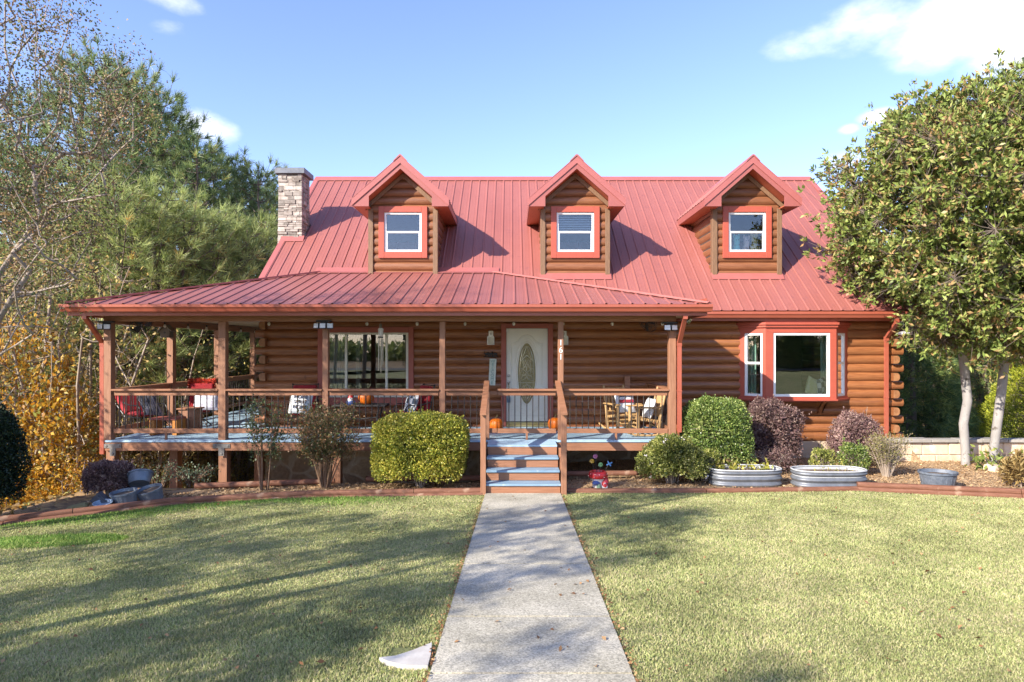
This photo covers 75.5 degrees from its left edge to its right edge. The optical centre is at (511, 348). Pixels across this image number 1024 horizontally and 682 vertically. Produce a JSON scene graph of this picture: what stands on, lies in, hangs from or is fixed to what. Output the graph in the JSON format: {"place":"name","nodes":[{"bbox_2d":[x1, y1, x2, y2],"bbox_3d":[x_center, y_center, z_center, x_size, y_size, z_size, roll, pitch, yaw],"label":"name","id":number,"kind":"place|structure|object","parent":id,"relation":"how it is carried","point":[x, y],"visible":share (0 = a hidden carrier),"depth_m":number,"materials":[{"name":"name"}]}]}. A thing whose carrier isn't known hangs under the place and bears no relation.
{"place":"outdoors","nodes":[
{"label":"outdoors","id":0,"kind":"place"},
{"bbox_2d":[0,375,1009,515],"bbox_3d":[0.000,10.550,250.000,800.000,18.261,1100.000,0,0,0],"label":"ground","id":1,"kind":"structure","parent":0,"point":[78,497],"depth_m":10.49,"materials":[{"name":"brown soil"}]},
{"bbox_2d":[0,396,32,506],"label":"holly shrub","id":2,"kind":"object","parent":1,"relation":"on","point":[13,446],"visible":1,"depth_m":9.48,"materials":[{"name":"green plant"}]},
{"bbox_2d":[0,77,66,381],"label":"pine tree","id":3,"kind":"object","parent":1,"relation":"on","point":[23,124],"visible":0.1,"depth_m":26.63,"materials":[{"name":"green plant"}]},
{"bbox_2d":[0,140,95,472],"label":"pine tree","id":4,"kind":"object","parent":1,"relation":"on","point":[24,183],"visible":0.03,"depth_m":19.51,"materials":[{"name":"green plant"}]},
{"bbox_2d":[0,207,101,503],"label":"brush","id":5,"kind":"object","parent":1,"relation":"on","point":[43,365],"visible":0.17,"depth_m":15.63,"materials":[{"name":"yellow plant"}]},
{"bbox_2d":[0,306,122,510],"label":"autumn tree","id":6,"kind":"object","parent":1,"relation":"on","point":[54,404],"visible":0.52,"depth_m":13.96,"materials":[{"name":"plant"}]},
{"bbox_2d":[22,429,103,506],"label":"autumn tree","id":7,"kind":"object","parent":1,"relation":"on","point":[43,495],"visible":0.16,"depth_m":13.07,"materials":[{"name":"plant"}]},
{"bbox_2d":[0,167,137,510],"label":"brush","id":8,"kind":"object","parent":1,"relation":"on","point":[81,282],"visible":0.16,"depth_m":17.16,"materials":[{"name":"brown plant"}]},
{"bbox_2d":[0,146,145,449],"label":"pine tree","id":9,"kind":"object","parent":1,"relation":"on","point":[51,168],"visible":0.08,"depth_m":20.57,"materials":[{"name":"green plant"}]},
{"bbox_2d":[0,44,160,396],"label":"pine tree","id":10,"kind":"object","parent":1,"relation":"on","point":[84,57],"visible":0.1,"depth_m":23.62,"materials":[{"name":"green plant"}]},
{"bbox_2d":[0,239,167,501],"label":"brush","id":11,"kind":"object","parent":1,"relation":"on","point":[131,383],"visible":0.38,"depth_m":14.04,"materials":[{"name":"green plant"}]},
{"bbox_2d":[0,245,167,507],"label":"brush","id":12,"kind":"object","parent":1,"relation":"on","point":[34,359],"visible":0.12,"depth_m":16.07,"materials":[{"name":"green plant"}]},
{"bbox_2d":[0,192,179,466],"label":"pine tree","id":13,"kind":"object","parent":1,"relation":"on","point":[128,278],"visible":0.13,"depth_m":18.46,"materials":[{"name":"green plant"}]},
{"bbox_2d":[0,204,179,463],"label":"brush","id":14,"kind":"object","parent":1,"relation":"on","point":[127,329],"visible":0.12,"depth_m":16.91,"materials":[{"name":"brown plant"}]},
{"bbox_2d":[0,0,188,417],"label":"crape myrtle","id":15,"kind":"object","parent":1,"relation":"on","point":[17,294],"visible":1,"depth_m":8.35,"materials":[{"name":"green plant"}]},
{"bbox_2d":[3,502,186,524],"bbox_3d":[-5.965,2.399,9.605,2.267,0.088,0.108,-1,0,-29],"label":"landscape timber","id":16,"kind":"object","parent":1,"relation":"on","point":[85,513],"visible":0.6,"depth_m":9.49,"materials":[{"name":"wood"}]},
{"bbox_2d":[73,498,170,512],"bbox_3d":[-5.750,2.336,9.789,1.245,0.088,0.108,-1,1,-29],"label":"landscape timber","id":17,"kind":"object","parent":16,"relation":"on","point":[121,505],"visible":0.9,"depth_m":9.74,"materials":[{"name":"wood"}]},
{"bbox_2d":[3,29,196,418],"bbox_3d":[-13.402,-1.275,21.874,6.147,17.943,6.944,0,0,0],"label":"pine tree","id":18,"kind":"object","parent":1,"relation":"on","point":[107,62],"visible":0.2,"depth_m":21.58,"materials":[{"name":"green plant"}]},
{"bbox_2d":[35,348,167,493],"bbox_3d":[-9.721,2.477,15.322,2.853,4.974,2.825,0,0,19],"label":"brush","id":19,"kind":"object","parent":1,"relation":"on","point":[67,410],"visible":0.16,"depth_m":14.95,"materials":[{"name":"yellow plant"}]},
{"bbox_2d":[3,253,200,482],"bbox_3d":[-11.892,1.852,18.691,5.805,9.220,5.418,0,0,-42],"label":"brush","id":20,"kind":"object","parent":1,"relation":"on","point":[119,382],"visible":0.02,"depth_m":17.83,"materials":[{"name":"brown plant"}]},
{"bbox_2d":[75,455,136,495],"bbox_3d":[-6.567,2.068,10.771,0.846,0.682,0.726,0,0,0],"label":"loropetalum","id":21,"kind":"object","parent":1,"relation":"on","point":[107,476],"visible":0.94,"depth_m":10.54,"materials":[{"name":"purple plant"}]},
{"bbox_2d":[2,257,210,493],"bbox_3d":[-10.925,1.786,17.266,4.647,8.183,4.694,0,0,16],"label":"brush","id":22,"kind":"object","parent":1,"relation":"on","point":[91,363],"visible":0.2,"depth_m":16.59,"materials":[{"name":"green plant"}]},
{"bbox_2d":[3,157,236,444],"bbox_3d":[-11.237,0.550,18.578,5.882,11.403,6.245,0,0,14],"label":"pine tree","id":23,"kind":"object","parent":1,"relation":"on","point":[147,194],"visible":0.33,"depth_m":18.04,"materials":[{"name":"green plant"}]},
{"bbox_2d":[57,53,185,340],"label":"pine tree","id":24,"kind":"object","parent":1,"relation":"on","point":[144,78],"visible":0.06,"depth_m":28.54,"materials":[{"name":"green plant"}]},
{"bbox_2d":[109,487,137,503],"bbox_3d":[-5.911,2.288,10.085,0.400,0.220,0.340,-5,8,0],"label":"planter tub","id":25,"kind":"object","parent":1,"relation":"on","point":[124,495],"visible":0.78,"depth_m":10.01,"materials":[{"name":"metal"}]},
{"bbox_2d":[0,474,264,514],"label":"woodland leaves","id":26,"kind":"object","parent":1,"relation":"on","point":[50,497],"visible":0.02,"depth_m":10.54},
{"bbox_2d":[72,405,205,490],"bbox_3d":[-8.978,3.005,15.830,3.361,3.305,3.330,0,0,14],"label":"brush","id":27,"kind":"object","parent":1,"relation":"on","point":[160,464],"visible":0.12,"depth_m":15.81,"materials":[{"name":"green plant"}]},
{"bbox_2d":[40,165,256,463],"bbox_3d":[-10.297,0.460,19.543,5.789,11.313,5.864,0,0,44],"label":"pine tree","id":28,"kind":"object","parent":1,"relation":"on","point":[176,231],"visible":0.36,"depth_m":18.76,"materials":[{"name":"green plant"}]},
{"bbox_2d":[60,70,238,465],"bbox_3d":[-13.560,-1.117,25.017,6.298,18.489,6.211,0,0,-31],"label":"pine tree","id":29,"kind":"object","parent":1,"relation":"on","point":[177,108],"visible":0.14,"depth_m":24.73,"materials":[{"name":"green plant"}]},
{"bbox_2d":[64,283,249,487],"bbox_3d":[-8.688,1.566,16.391,3.967,6.301,3.702,0,0,-9],"label":"brush","id":30,"kind":"object","parent":1,"relation":"on","point":[184,405],"visible":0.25,"depth_m":16.50,"materials":[{"name":"green plant"}]},
{"bbox_2d":[75,182,263,485],"bbox_3d":[-10.231,0.520,20.485,5.948,10.861,5.603,0,0,27],"label":"pine tree","id":31,"kind":"object","parent":1,"relation":"on","point":[231,275],"visible":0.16,"depth_m":20.33,"materials":[{"name":"green plant"}]},
{"bbox_2d":[99,97,256,452],"bbox_3d":[-12.932,-0.756,26.584,7.217,17.808,7.697,0,0,14],"label":"pine tree","id":32,"kind":"object","parent":1,"relation":"on","point":[193,123],"visible":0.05,"depth_m":25.78,"materials":[{"name":"green plant"}]},
{"bbox_2d":[97,357,264,486],"bbox_3d":[-9.884,2.941,19.307,4.858,5.830,4.334,0,0,-4],"label":"brush","id":33,"kind":"object","parent":1,"relation":"on","point":[198,454],"visible":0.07,"depth_m":19.39,"materials":[{"name":"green plant"}]},
{"bbox_2d":[123,121,261,409],"bbox_3d":[-11.530,-0.399,23.917,6.838,15.316,6.053,0,0,-44],"label":"pine tree","id":34,"kind":"object","parent":1,"relation":"on","point":[217,159],"visible":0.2,"depth_m":23.66,"materials":[{"name":"green plant"}]},
{"bbox_2d":[166,460,220,486],"bbox_3d":[-5.564,2.193,11.532,0.829,0.461,0.805,0,0,0],"label":"weedy plant","id":35,"kind":"object","parent":1,"relation":"on","point":[186,478],"visible":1,"depth_m":11.45,"materials":[{"name":"green plant"}]},
{"bbox_2d":[121,186,268,481],"bbox_3d":[-9.617,0.455,21.784,5.744,11.080,5.670,0,0,-3],"label":"pine tree","id":36,"kind":"object","parent":1,"relation":"on","point":[231,253],"visible":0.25,"depth_m":21.23,"materials":[{"name":"green plant"}]},
{"bbox_2d":[156,329,264,481],"bbox_3d":[-9.132,1.816,21.044,4.005,7.052,4.045,0,0,34],"label":"brush","id":37,"kind":"object","parent":1,"relation":"on","point":[231,453],"visible":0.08,"depth_m":20.93,"materials":[{"name":"green plant"}]},
{"bbox_2d":[158,206,277,481],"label":"pine tree","id":38,"kind":"object","parent":1,"relation":"on","point":[270,229],"visible":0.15,"depth_m":22.73,"materials":[{"name":"green plant"}]},
{"bbox_2d":[179,143,277,452],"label":"pine tree","id":39,"kind":"object","parent":1,"relation":"on","point":[237,156],"visible":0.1,"depth_m":26.47,"materials":[{"name":"green plant"}]},
{"bbox_2d":[192,194,277,384],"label":"pine tree","id":40,"kind":"object","parent":1,"relation":"on","point":[253,221],"visible":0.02,"depth_m":23.75,"materials":[{"name":"green plant"}]},
{"bbox_2d":[191,155,290,401],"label":"pine tree","id":41,"kind":"object","parent":1,"relation":"on","point":[241,176],"visible":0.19,"depth_m":25.01,"materials":[{"name":"green plant"}]},
{"bbox_2d":[320,492,481,496],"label":"landscape timber","id":42,"kind":"object","parent":1,"relation":"on","point":[425,494],"visible":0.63,"depth_m":10.69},
{"bbox_2d":[306,488,412,495],"bbox_3d":[-2.450,2.326,10.671,1.697,0.088,0.108,0,0,-6],"label":"landscape timber","id":43,"kind":"object","parent":42,"relation":"on","point":[353,492],"visible":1,"depth_m":10.62,"materials":[{"name":"wood"}]},
{"bbox_2d":[58,154,922,494],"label":"log house","id":44,"kind":"structure","parent":1,"relation":"on","point":[580,252],"depth_m":14.47,"materials":[{"name":"wood"}]},
{"bbox_2d":[115,396,167,427],"bbox_3d":[-7.829,1.320,13.819,1.122,0.780,0.601,0,0,28],"label":"patio chair","id":45,"kind":"object","parent":44,"relation":"on","point":[141,413],"visible":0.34,"depth_m":13.71,"materials":[{"name":"fabric"}]},
{"bbox_2d":[139,396,162,415],"bbox_3d":[-7.485,1.160,13.660,0.620,0.080,0.420,51,17,26],"label":"throw blanket","id":46,"kind":"object","parent":45,"relation":"on","point":[153,407],"visible":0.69,"depth_m":13.60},
{"bbox_2d":[149,416,185,434],"bbox_3d":[-6.847,1.538,13.150,0.540,0.340,0.400,0,0,0],"label":"side table","id":47,"kind":"object","parent":44,"relation":"on","point":[160,421],"visible":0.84,"depth_m":13.05,"materials":[{"name":"orange wood"}]},
{"bbox_2d":[176,407,204,427],"bbox_3d":[-6.612,1.464,13.600,0.400,0.490,0.400,0,0,0],"label":"side table","id":48,"kind":"object","parent":44,"relation":"on","point":[191,416],"visible":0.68,"depth_m":13.43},
{"bbox_2d":[182,381,215,425],"bbox_3d":[-6.920,1.231,14.646,0.601,0.973,0.711,0,0,-15],"label":"patio chair","id":49,"kind":"object","parent":44,"relation":"on","point":[200,385],"visible":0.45,"depth_m":14.82,"materials":[{"name":"red metal"}]},
{"bbox_2d":[193,396,217,409],"bbox_3d":[-6.617,1.130,14.300,0.500,0.440,0.150,0,-20,-12],"label":"throw pillow","id":50,"kind":"object","parent":49,"relation":"on","point":[203,402],"visible":0.48,"depth_m":14.23,"materials":[{"name":"fabric"}]},
{"bbox_2d":[286,383,318,427],"bbox_3d":[-4.383,1.227,13.897,0.601,0.965,0.711,0,0,-10],"label":"patio chair","id":51,"kind":"object","parent":44,"relation":"on","point":[304,386],"visible":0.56,"depth_m":14.09,"materials":[{"name":"fabric"}]},
{"bbox_2d":[288,396,312,413],"bbox_3d":[-4.342,1.119,13.594,0.460,0.460,0.142,4,-14,-6],"label":"throw pillow","id":52,"kind":"object","parent":51,"relation":"on","point":[293,403],"visible":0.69,"depth_m":13.54,"materials":[{"name":"white fabric"}]},
{"bbox_2d":[330,335,344,388],"bbox_3d":[-3.860,0.400,14.750,0.400,1.600,0.050,0,0,0],"label":"window pane","id":53,"kind":"object","parent":44,"relation":"hanging from","point":[337,361],"visible":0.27,"depth_m":14.75,"materials":[{"name":"glass"}]},
{"bbox_2d":[318,327,413,404],"bbox_3d":[-3.195,0.385,14.482,2.090,1.710,0.135,0,0,0],"label":"porch window","id":54,"kind":"structure","parent":44,"relation":"in","point":[408,331],"depth_m":14.42,"materials":[{"name":"beige plastic"}]},
{"bbox_2d":[393,383,435,412],"bbox_3d":[-2.027,1.227,13.775,0.712,0.965,0.601,0,0,-32],"label":"patio chair","id":55,"kind":"object","parent":44,"relation":"on","point":[424,401],"visible":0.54,"depth_m":13.73,"materials":[{"name":"metal"}]},
{"bbox_2d":[506,328,547,420],"bbox_3d":[0.326,0.583,14.457,0.916,2.035,0.117,0,0,0],"label":"front door","id":56,"kind":"structure","parent":44,"relation":"in","point":[526,348],"depth_m":14.47,"materials":[{"name":"paint"}]},
{"bbox_2d":[598,384,641,427],"bbox_3d":[2.273,1.242,13.781,0.616,0.936,0.965,0,0,-22],"label":"log rocker","id":57,"kind":"object","parent":44,"relation":"on","point":[616,410],"visible":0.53,"depth_m":13.81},
{"bbox_2d":[626,387,666,436],"bbox_3d":[2.670,1.242,13.055,0.965,0.936,0.616,0,0,-8],"label":"log rocker","id":58,"kind":"object","parent":44,"relation":"on","point":[658,407],"visible":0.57,"depth_m":12.84,"materials":[{"name":"wood"}]},
{"bbox_2d":[748,335,756,393],"bbox_3d":[5.260,0.335,14.600,0.280,1.370,0.050,0,0,0],"label":"curtain","id":59,"kind":"object","parent":44,"relation":"hanging from","point":[752,367],"depth_m":14.60,"materials":[{"name":"fabric"}]},
{"bbox_2d":[736,321,851,414],"bbox_3d":[6.162,0.415,14.345,2.577,2.070,0.710,0,0,0],"label":"bay window","id":60,"kind":"structure","parent":44,"relation":"in","point":[835,332],"depth_m":14.08,"materials":[{"name":"red paint"}]},
{"bbox_2d":[820,335,825,393],"bbox_3d":[6.930,0.335,14.450,0.380,1.370,0.050,0,0,0],"label":"curtain","id":61,"kind":"object","parent":44,"relation":"hanging from","point":[822,355],"visible":0.1,"depth_m":14.45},
{"bbox_2d":[86,437,1023,506],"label":"mulch bed","id":62,"kind":"object","parent":1,"relation":"on","point":[915,458],"visible":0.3,"depth_m":12.04,"materials":[{"name":"brown wood"}]},
{"bbox_2d":[127,469,153,487],"bbox_3d":[-6.007,2.107,10.672,0.400,0.180,0.340,-14,-35,0],"label":"planter tub","id":63,"kind":"object","parent":62,"relation":"on","point":[138,478],"visible":0.99,"depth_m":10.59,"materials":[{"name":"metal"}]},
{"bbox_2d":[137,483,163,500],"bbox_3d":[-5.611,2.274,10.271,0.390,0.210,0.340,-10,16,0],"label":"planter tub","id":64,"kind":"object","parent":62,"relation":"on","point":[151,491],"visible":0.83,"depth_m":10.23,"materials":[{"name":"metal"}]},
{"bbox_2d":[194,481,266,488],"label":"landscape timber","id":65,"kind":"object","parent":62,"relation":"on","point":[227,484],"visible":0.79,"depth_m":11.21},
{"bbox_2d":[190,494,318,502],"bbox_3d":[-4.025,2.384,10.385,1.931,0.088,0.108,0,0,-13],"label":"landscape timber","id":66,"kind":"object","parent":62,"relation":"on","point":[306,496],"visible":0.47,"depth_m":10.39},
{"bbox_2d":[171,490,305,502],"bbox_3d":[-4.250,2.323,10.338,1.950,0.088,0.108,0,0,-14],"label":"landscape timber","id":67,"kind":"object","parent":66,"relation":"on","point":[188,499],"visible":0.97,"depth_m":10.28,"materials":[{"name":"wood"}]},
{"bbox_2d":[236,393,288,490],"bbox_3d":[-4.199,1.574,11.128,0.823,1.656,0.682,0,0,0],"label":"rose bush","id":68,"kind":"object","parent":62,"relation":"on","point":[273,446],"visible":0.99,"depth_m":11.05,"materials":[{"name":"plant"}]},
{"bbox_2d":[269,478,334,485],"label":"landscape timber","id":69,"kind":"object","parent":62,"relation":"on","point":[292,482],"visible":0.66,"depth_m":11.41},
{"bbox_2d":[279,395,370,488],"bbox_3d":[-3.141,1.590,11.298,1.515,1.629,1.619,0,0,0],"label":"rose bush","id":70,"kind":"object","parent":62,"relation":"on","point":[321,443],"visible":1,"depth_m":11.13,"materials":[{"name":"green plant"}]},
{"bbox_2d":[369,406,470,487],"bbox_3d":[-1.587,1.705,11.347,1.758,1.404,1.294,0,0,0],"label":"boxwood shrub","id":71,"kind":"object","parent":62,"relation":"on","point":[416,434],"visible":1,"depth_m":10.91,"materials":[{"name":"green plant"}]},
{"bbox_2d":[366,475,479,481],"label":"landscape timber","id":72,"kind":"object","parent":62,"relation":"on","point":[464,478],"visible":0.34,"depth_m":11.76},
{"bbox_2d":[414,488,479,492],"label":"landscape timber","id":73,"kind":"object","parent":62,"relation":"on","point":[443,490],"visible":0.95,"depth_m":10.76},
{"bbox_2d":[588,470,608,487],"bbox_3d":[1.480,2.252,11.350,0.359,0.297,0.340,0,0,0],"label":"mushroom planter","id":74,"kind":"object","parent":62,"relation":"on","point":[600,479],"visible":0.98,"depth_m":11.24,"materials":[{"name":"red ceramic"}]},
{"bbox_2d":[567,470,651,475],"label":"landscape timber","id":75,"kind":"object","parent":62,"relation":"on","point":[610,473],"visible":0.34,"depth_m":12.24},
{"bbox_2d":[567,488,705,492],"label":"landscape timber","id":76,"kind":"object","parent":62,"relation":"on","point":[635,490],"visible":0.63,"depth_m":10.95,"materials":[{"name":"wood"}]},
{"bbox_2d":[634,432,711,483],"bbox_3d":[2.832,1.942,11.726,1.303,0.931,1.099,0,0,0],"label":"azalea shrub","id":77,"kind":"object","parent":62,"relation":"on","point":[666,455],"visible":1,"depth_m":11.40,"materials":[{"name":"green plant"}]},
{"bbox_2d":[699,446,720,481],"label":"azalea shrub","id":78,"kind":"object","parent":62,"relation":"on","point":[714,455],"visible":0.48,"depth_m":11.81,"materials":[{"name":"green plant"}]},
{"bbox_2d":[679,392,755,464],"bbox_3d":[3.835,1.623,12.381,1.448,1.581,1.202,0,0,0],"label":"holly shrub","id":79,"kind":"object","parent":62,"relation":"on","point":[710,421],"visible":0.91,"depth_m":12.05,"materials":[{"name":"green plant"}]},
{"bbox_2d":[707,464,781,487],"bbox_3d":[4.087,2.245,11.620,1.272,0.311,0.622,0,0,0],"label":"oval planter","id":80,"kind":"object","parent":62,"relation":"on","point":[742,478],"visible":0.84,"depth_m":11.34,"materials":[{"name":"metal"}]},
{"bbox_2d":[711,457,773,469],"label":"flowers","id":81,"kind":"object","parent":80,"relation":"in","point":[733,465],"visible":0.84,"depth_m":11.58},
{"bbox_2d":[754,444,799,471],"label":"azalea shrub","id":82,"kind":"object","parent":62,"relation":"on","point":[771,456],"visible":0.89,"depth_m":12.46,"materials":[{"name":"purple plant"}]},
{"bbox_2d":[747,394,811,464],"bbox_3d":[5.221,1.652,13.187,1.400,1.528,1.053,0,0,0],"label":"loropetalum","id":83,"kind":"object","parent":62,"relation":"on","point":[776,418],"visible":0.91,"depth_m":12.92,"materials":[{"name":"purple plant"}]},
{"bbox_2d":[705,486,858,492],"bbox_3d":[4.525,2.375,11.080,2.603,0.088,0.108,0,0,-4],"label":"landscape timber","id":84,"kind":"object","parent":62,"relation":"on","point":[788,489],"visible":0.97,"depth_m":11.04,"materials":[{"name":"wood"}]},
{"bbox_2d":[808,444,837,464],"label":"azalea shrub","id":85,"kind":"object","parent":62,"relation":"on","point":[821,452],"visible":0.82,"depth_m":12.55,"materials":[{"name":"green plant"}]},
{"bbox_2d":[790,465,867,486],"bbox_3d":[5.504,2.244,11.500,1.272,0.311,0.622,0,0,0],"label":"oval planter","id":86,"kind":"object","parent":62,"relation":"on","point":[804,476],"visible":0.94,"depth_m":11.24,"materials":[{"name":"metal"}]},
{"bbox_2d":[823,406,884,464],"bbox_3d":[6.858,1.789,13.280,1.143,1.240,0.939,0,0,0],"label":"loropetalum","id":87,"kind":"object","parent":62,"relation":"on","point":[852,426],"visible":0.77,"depth_m":13.12,"materials":[{"name":"purple plant"}]},
{"bbox_2d":[834,434,876,469],"bbox_3d":[6.473,2.015,12.503,0.744,0.788,0.565,0,0,0],"label":"azalea shrub","id":88,"kind":"object","parent":62,"relation":"on","point":[852,452],"visible":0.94,"depth_m":12.40,"materials":[{"name":"green plant"}]},
{"bbox_2d":[861,428,914,476],"bbox_3d":[6.998,1.903,12.287,0.932,1.006,0.825,0,0,-23],"label":"spirea bush","id":89,"kind":"object","parent":62,"relation":"on","point":[885,462],"visible":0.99,"depth_m":12.23,"materials":[{"name":"beige plant"}]},
{"bbox_2d":[797,47,1023,464],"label":"magnolia","id":90,"kind":"object","parent":62,"relation":"on","point":[944,260],"visible":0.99,"depth_m":12.16,"materials":[{"name":"green plant"}]},
{"bbox_2d":[917,468,958,485],"bbox_3d":[7.311,2.255,11.350,0.620,0.290,0.540,0,0,0],"label":"planter tub","id":91,"kind":"object","parent":62,"relation":"on","point":[930,476],"visible":0.78,"depth_m":11.20,"materials":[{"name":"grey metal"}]},
{"bbox_2d":[858,487,1021,498],"bbox_3d":[6.960,2.364,10.835,2.340,0.088,0.108,-1,0,16],"label":"landscape timber","id":92,"kind":"object","parent":62,"relation":"on","point":[916,491],"visible":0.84,"depth_m":10.78,"materials":[{"name":"wood"}]},
{"bbox_2d":[857,482,1020,493],"bbox_3d":[6.960,2.289,10.850,2.340,0.088,0.108,-1,0,16],"label":"landscape timber","id":93,"kind":"object","parent":92,"relation":"on","point":[942,487],"visible":1,"depth_m":10.80,"materials":[{"name":"wood"}]},
{"bbox_2d":[964,444,1023,470],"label":"magnolia sucker","id":94,"kind":"object","parent":62,"relation":"on","point":[982,458],"visible":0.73,"depth_m":13.01,"materials":[{"name":"green plant"}]},
{"bbox_2d":[995,445,1023,487],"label":"straw plant","id":95,"kind":"object","parent":62,"relation":"on","point":[1012,469],"visible":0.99,"depth_m":11.37,"materials":[{"name":"beige plant"}]},
{"bbox_2d":[891,319,979,437],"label":"cypress","id":96,"kind":"object","parent":1,"relation":"on","point":[951,395],"visible":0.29,"depth_m":20.54,"materials":[{"name":"green plant"}]},
{"bbox_2d":[892,330,983,437],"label":"cypress","id":97,"kind":"object","parent":1,"relation":"on","point":[974,419],"visible":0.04,"depth_m":22.81,"materials":[{"name":"green plant"}]},
{"bbox_2d":[884,437,1023,460],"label":"stone wall","id":98,"kind":"structure","parent":1,"relation":"on","point":[934,449],"depth_m":13.99,"materials":[{"name":"stone"}]},
{"bbox_2d":[933,346,1015,436],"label":"cypress","id":99,"kind":"object","parent":1,"relation":"on","point":[983,382],"visible":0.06,"depth_m":25.15,"materials":[{"name":"green plant"}]},
{"bbox_2d":[972,358,1023,437],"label":"arborvitae","id":100,"kind":"object","parent":1,"relation":"on","point":[1016,377],"visible":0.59,"depth_m":22.59,"materials":[{"name":"green plant"}]},
{"bbox_2d":[0,490,1023,681],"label":"lawn","id":101,"kind":"structure","parent":0,"point":[401,649],"depth_m":5.63,"materials":[{"name":"plant"}]},
{"bbox_2d":[0,495,409,548],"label":"tall grass","id":102,"kind":"structure","parent":101,"relation":"on","point":[50,540],"depth_m":9.17,"materials":[{"name":"plant"}]},
{"bbox_2d":[379,642,431,670],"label":"concrete slab","id":103,"kind":"structure","parent":101,"relation":"on","point":[418,658],"depth_m":4.23,"materials":[{"name":"concrete"}]},
{"bbox_2d":[0,495,1022,671],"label":"fallen leaves","id":104,"kind":"object","parent":101,"relation":"on","point":[560,649],"visible":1,"depth_m":5.41,"materials":[{"name":"plant"}]},
{"bbox_2d":[0,0,1023,275],"label":"sky","id":105,"kind":"structure","parent":0,"point":[321,87],"materials":[{"name":"blue"}]},
{"bbox_2d":[427,493,635,681],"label":"walkway","id":106,"kind":"structure","parent":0,"point":[528,607],"depth_m":5.22,"materials":[{"name":"concrete"}]},
{"bbox_2d":[418,495,641,681],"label":"edge leaves","id":107,"kind":"object","parent":106,"relation":"on","point":[449,605],"visible":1,"depth_m":5.55,"materials":[{"name":"plant"}]},
{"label":"landscape timber","id":108,"kind":"object","parent":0,"visible":0},
{"bbox_2d":[0,508,72,522],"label":"landscape timber","id":109,"kind":"object","parent":108,"relation":"on","point":[3,518],"visible":0.92,"depth_m":9.23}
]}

